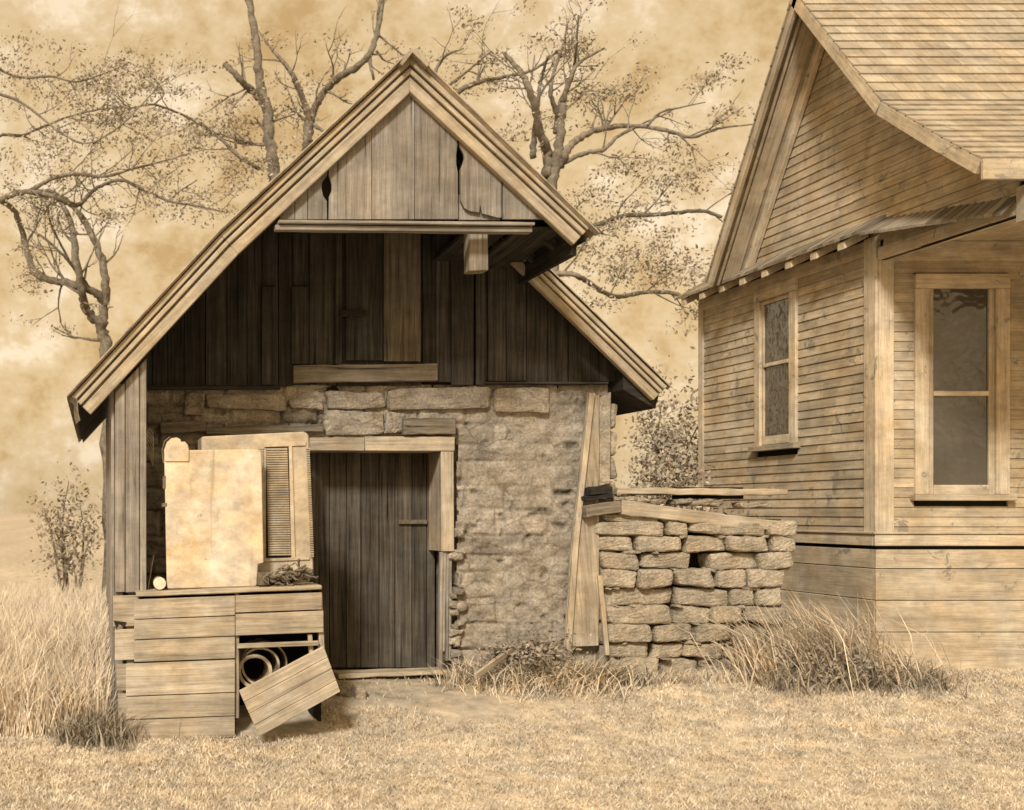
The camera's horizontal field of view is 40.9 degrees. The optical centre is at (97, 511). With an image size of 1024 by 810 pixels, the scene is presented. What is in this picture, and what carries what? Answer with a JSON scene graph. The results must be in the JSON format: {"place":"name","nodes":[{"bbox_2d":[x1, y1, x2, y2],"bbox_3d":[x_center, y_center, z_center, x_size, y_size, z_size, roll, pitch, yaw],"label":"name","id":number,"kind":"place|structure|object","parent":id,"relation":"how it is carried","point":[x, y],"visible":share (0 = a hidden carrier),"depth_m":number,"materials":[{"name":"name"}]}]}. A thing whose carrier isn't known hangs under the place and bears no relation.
{"place":"outdoors","nodes":[
{"label":"outdoors","id":0,"kind":"place"},
{"bbox_2d":[0,0,789,513],"label":"sky","id":1,"kind":"structure","parent":0,"point":[38,372],"materials":[{"name":"beige"}]},
{"bbox_2d":[0,514,1023,809],"bbox_3d":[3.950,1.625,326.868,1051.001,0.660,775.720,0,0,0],"label":"ground","id":2,"kind":"structure","parent":0,"point":[18,556],"depth_m":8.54,"materials":[{"name":"beige plant"}]},
{"bbox_2d":[0,576,126,737],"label":"tall grass","id":3,"kind":"structure","parent":2,"relation":"on","point":[57,648],"depth_m":9.23,"materials":[{"name":"beige plant"}]},
{"bbox_2d":[23,449,105,596],"bbox_3d":[-0.410,0.330,16.982,1.173,2.358,1.016,0,0,0],"label":"bush","id":4,"kind":"object","parent":2,"relation":"on","point":[66,561],"visible":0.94,"depth_m":16.94,"materials":[{"name":"brown plant"}]},
{"bbox_2d":[32,696,182,754],"bbox_3d":[0.044,1.442,8.546,1.087,0.345,0.746,0,0,0],"label":"weed clump","id":5,"kind":"object","parent":2,"relation":"on","point":[105,730],"visible":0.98,"depth_m":8.45,"materials":[{"name":"brown plant"}]},
{"bbox_2d":[0,4,253,596],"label":"spreading tree","id":6,"kind":"object","parent":2,"relation":"on","point":[80,286],"visible":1,"depth_m":16.89,"materials":[{"name":"brown plant"}]},
{"bbox_2d":[62,0,331,187],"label":"forked tree","id":7,"kind":"object","parent":2,"relation":"on","point":[268,144],"visible":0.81,"depth_m":17.95,"materials":[{"name":"brown plant"}]},
{"bbox_2d":[113,582,324,738],"bbox_3d":[0.840,1.079,9.080,1.464,1.157,1.041,0,0,0],"label":"plank bin","id":8,"kind":"object","parent":2,"relation":"on","point":[178,650],"visible":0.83,"depth_m":8.58,"materials":[{"name":"beige wood"}]},
{"bbox_2d":[148,555,153,588],"bbox_3d":[0.381,0.431,8.925,0.008,0.244,0.073,0,0,40],"label":"thin rod","id":9,"kind":"object","parent":8,"relation":"on","point":[150,571],"visible":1,"depth_m":8.92,"materials":[{"name":"metal"}]},
{"bbox_2d":[153,576,165,589],"bbox_3d":[0.432,0.496,8.758,0.086,0.086,0.164,0,0,0],"label":"tin can","id":10,"kind":"object","parent":8,"relation":"on","point":[159,582],"visible":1,"depth_m":8.68,"materials":[{"name":"beige metal"}]},
{"bbox_2d":[161,437,263,588],"bbox_3d":[0.800,0.007,8.709,0.708,1.058,0.042,0,0,0],"label":"enamel panel","id":11,"kind":"object","parent":8,"relation":"on","point":[212,505],"visible":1,"depth_m":8.70,"materials":[{"name":"metal"}]},
{"bbox_2d":[239,652,271,685],"bbox_3d":[1.096,1.112,8.860,0.239,0.239,0.280,0,0,0],"label":"sheet roll","id":12,"kind":"object","parent":8,"relation":"in","point":[267,670],"visible":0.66,"depth_m":8.72,"materials":[{"name":"metal"}]},
{"bbox_2d":[241,648,279,682],"bbox_3d":[1.146,1.087,8.950,0.271,0.271,0.300,0,0,0],"label":"sheet roll","id":13,"kind":"object","parent":12,"relation":"on","point":[275,665],"visible":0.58,"depth_m":8.80,"materials":[{"name":"paint"}]},
{"bbox_2d":[239,638,286,667],"bbox_3d":[1.179,1.080,8.990,0.326,0.326,0.260,0,0,0],"label":"sheet roll","id":14,"kind":"object","parent":13,"relation":"on","point":[242,652],"visible":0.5,"depth_m":8.97,"materials":[{"name":"metal"}]},
{"bbox_2d":[198,432,313,571],"bbox_3d":[1.134,-0.031,9.035,0.792,1.073,0.370,0,0,0],"label":"louvred cabinet","id":15,"kind":"object","parent":8,"relation":"on","point":[287,510],"visible":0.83,"depth_m":8.87,"materials":[{"name":"paint"}]},
{"bbox_2d":[257,572,268,585],"bbox_3d":[1.146,0.464,8.675,0.075,0.095,0.090,0,0,0],"label":"rusty box","id":16,"kind":"object","parent":8,"relation":"on","point":[260,581],"visible":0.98,"depth_m":8.63,"materials":[{"name":"metal"}]},
{"bbox_2d":[262,558,318,585],"bbox_3d":[1.323,0.416,8.677,0.381,0.194,0.302,0,0,0],"label":"rag heap","id":17,"kind":"object","parent":8,"relation":"on","point":[284,573],"visible":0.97,"depth_m":8.61,"materials":[{"name":"fabric"}]},
{"bbox_2d":[239,646,339,735],"bbox_3d":[1.292,1.205,8.430,0.677,0.606,0.020,0,0,0],"label":"fallen panel","id":18,"kind":"object","parent":2,"relation":"on","point":[282,695],"visible":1,"depth_m":8.42,"materials":[{"name":"beige wood"}]},
{"bbox_2d":[220,0,453,150],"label":"shaped tree","id":19,"kind":"object","parent":2,"relation":"on","point":[337,79],"visible":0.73,"depth_m":18.45,"materials":[{"name":"brown plant"}]},
{"bbox_2d":[335,680,353,696],"bbox_3d":[1.847,1.330,9.468,0.177,0.125,0.276,0,0,0],"label":"foot stone","id":20,"kind":"object","parent":2,"relation":"on","point":[346,689],"visible":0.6,"depth_m":9.35,"materials":[{"name":"stone"}]},
{"bbox_2d":[352,684,365,699],"bbox_3d":[1.952,1.344,9.350,0.085,0.114,0.146,0,0,0],"label":"stone block","id":21,"kind":"object","parent":2,"relation":"on","point":[359,691],"depth_m":9.28,"materials":[{"name":"stone"}]},
{"bbox_2d":[67,48,672,716],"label":"stone shed","id":22,"kind":"structure","parent":2,"relation":"on","point":[397,320],"depth_m":9.96,"materials":[{"name":"stone"}]},
{"bbox_2d":[146,430,153,465],"bbox_3d":[0.375,-0.461,8.995,0.066,0.267,0.055,0,0,0],"label":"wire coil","id":23,"kind":"object","parent":22,"relation":"hanging from","point":[152,458],"visible":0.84,"depth_m":8.99,"materials":[{"name":"metal"}]},
{"bbox_2d":[340,233,382,360],"bbox_3d":[2.089,-1.709,9.922,0.340,1.020,0.065,0,0,0],"label":"loft door","id":24,"kind":"structure","parent":22,"relation":"in","point":[363,312],"depth_m":9.93,"materials":[{"name":"brown wood"}]},
{"bbox_2d":[310,453,434,667],"bbox_3d":[2.197,0.370,10.302,1.149,1.820,0.064,0,0,0],"label":"door","id":25,"kind":"structure","parent":22,"relation":"in","point":[398,563],"depth_m":10.30,"materials":[{"name":"brown wood"}]},
{"bbox_2d":[563,393,599,648],"bbox_3d":[3.823,0.073,9.887,0.278,2.017,0.065,0,0,0],"label":"leaning plank","id":26,"kind":"object","parent":22,"relation":"attached to","point":[582,608],"visible":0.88,"depth_m":9.89,"materials":[{"name":"beige wood"}]},
{"bbox_2d":[474,615,591,679],"bbox_3d":[3.337,1.086,9.661,0.944,0.577,0.638,0,0,0],"label":"leafy weed","id":27,"kind":"object","parent":2,"relation":"on","point":[538,653],"visible":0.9,"depth_m":9.61,"materials":[{"name":"brown plant"}]},
{"bbox_2d":[426,648,664,709],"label":"weeds","id":28,"kind":"object","parent":2,"relation":"on","point":[532,685],"depth_m":9.45,"materials":[{"name":"beige plant"}]},
{"bbox_2d":[474,646,514,678],"bbox_3d":[3.010,1.142,9.500,0.590,0.202,0.022,0,0,-44],"label":"leaning stick","id":29,"kind":"object","parent":28,"relation":"in","point":[490,665],"visible":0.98,"depth_m":9.46,"materials":[{"name":"beige wood"}]},
{"bbox_2d":[397,657,707,691],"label":"dark weeds","id":30,"kind":"object","parent":2,"relation":"on","point":[642,681],"visible":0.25,"depth_m":9.60,"materials":[{"name":"brown plant"}]},
{"bbox_2d":[597,575,609,654],"bbox_3d":[3.938,0.806,9.759,0.091,0.620,0.041,0,0,19],"label":"thin stake","id":31,"kind":"object","parent":30,"relation":"in","point":[602,605],"visible":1,"depth_m":9.75,"materials":[{"name":"beige wood"}]},
{"bbox_2d":[434,0,758,336],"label":"many limbed tree","id":32,"kind":"object","parent":2,"relation":"on","point":[556,160],"visible":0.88,"depth_m":16.45,"materials":[{"name":"brown plant"}]},
{"bbox_2d":[617,340,697,509],"bbox_3d":[6.838,-0.299,14.985,1.665,3.556,1.323,0,0,-28],"label":"tall bush","id":33,"kind":"object","parent":2,"relation":"on","point":[661,445],"visible":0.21,"depth_m":14.99,"materials":[{"name":"brown plant"}]},
{"bbox_2d":[446,666,911,684],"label":"edge grass","id":34,"kind":"structure","parent":2,"relation":"on","point":[697,677],"depth_m":9.67,"materials":[{"name":"beige plant"}]},
{"bbox_2d":[614,409,748,514],"bbox_3d":[5.809,0.206,12.521,1.586,2.475,1.093,0,0,0],"label":"bush","id":35,"kind":"object","parent":2,"relation":"on","point":[669,482],"visible":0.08,"depth_m":12.55,"materials":[{"name":"brown plant"}]},
{"bbox_2d":[594,487,796,674],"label":"dry stone wall","id":36,"kind":"structure","parent":2,"relation":"on","point":[658,575],"depth_m":9.88,"materials":[{"name":"stone"}]},
{"bbox_2d":[582,501,621,517],"bbox_3d":[3.956,-0.018,9.869,0.303,0.133,0.124,0,0,-8],"label":"beam offcut","id":37,"kind":"object","parent":36,"relation":"on","point":[595,509],"visible":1,"depth_m":9.81,"materials":[{"name":"beige wood"}]},
{"bbox_2d":[581,486,612,500],"bbox_3d":[3.925,-0.143,9.871,0.252,0.122,0.113,0,0,-13],"label":"rotten log","id":38,"kind":"object","parent":37,"relation":"on","point":[594,493],"visible":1,"depth_m":9.83,"materials":[{"name":"black wood"}]},
{"bbox_2d":[615,500,782,529],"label":"fallen beam","id":39,"kind":"structure","parent":36,"relation":"on","point":[641,509],"depth_m":9.85,"materials":[{"name":"beige wood"}]},
{"bbox_2d":[613,487,787,495],"bbox_3d":[4.762,-0.159,10.000,1.362,0.064,0.265,0,0,-2],"label":"flat board","id":40,"kind":"object","parent":36,"relation":"on","point":[675,491],"visible":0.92,"depth_m":9.87,"materials":[{"name":"beige wood"}]},
{"bbox_2d":[670,590,966,697],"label":"arching grass","id":41,"kind":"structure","parent":2,"relation":"on","point":[823,636],"depth_m":9.64,"materials":[{"name":"beige plant"}]},
{"bbox_2d":[745,627,900,687],"bbox_3d":[5.528,1.142,9.644,1.062,0.513,0.634,0,0,0],"label":"leafy weed","id":42,"kind":"object","parent":2,"relation":"on","point":[825,667],"visible":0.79,"depth_m":9.52,"materials":[{"name":"brown plant"}]},
{"bbox_2d":[735,654,972,700],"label":"weeds","id":43,"kind":"object","parent":2,"relation":"on","point":[936,680],"visible":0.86,"depth_m":9.47,"materials":[{"name":"brown plant"}]},
{"bbox_2d":[854,646,918,674],"bbox_3d":[6.045,1.202,9.793,0.744,0.339,0.569,0,0,0],"label":"leafy weed","id":44,"kind":"object","parent":2,"relation":"on","point":[888,659],"visible":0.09,"depth_m":9.70,"materials":[{"name":"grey plant"}]},
{"bbox_2d":[674,0,1023,670],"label":"clapboard house","id":45,"kind":"structure","parent":0,"point":[858,294],"depth_m":10.30,"materials":[{"name":"beige wood"}]},
{"bbox_2d":[748,277,800,451],"bbox_3d":[6.373,-1.360,11.800,0.095,1.560,0.800,0,0,0],"label":"window frame","id":46,"kind":"structure","parent":45,"relation":"in","point":[776,305],"depth_m":11.81,"materials":[{"name":"beige wood"}]},
{"bbox_2d":[910,273,1016,500],"bbox_3d":[7.084,-1.020,10.270,0.833,1.860,0.100,0,0,0],"label":"window frame","id":47,"kind":"structure","parent":45,"relation":"in","point":[961,323],"depth_m":10.29,"materials":[{"name":"beige wood"}]}
]}

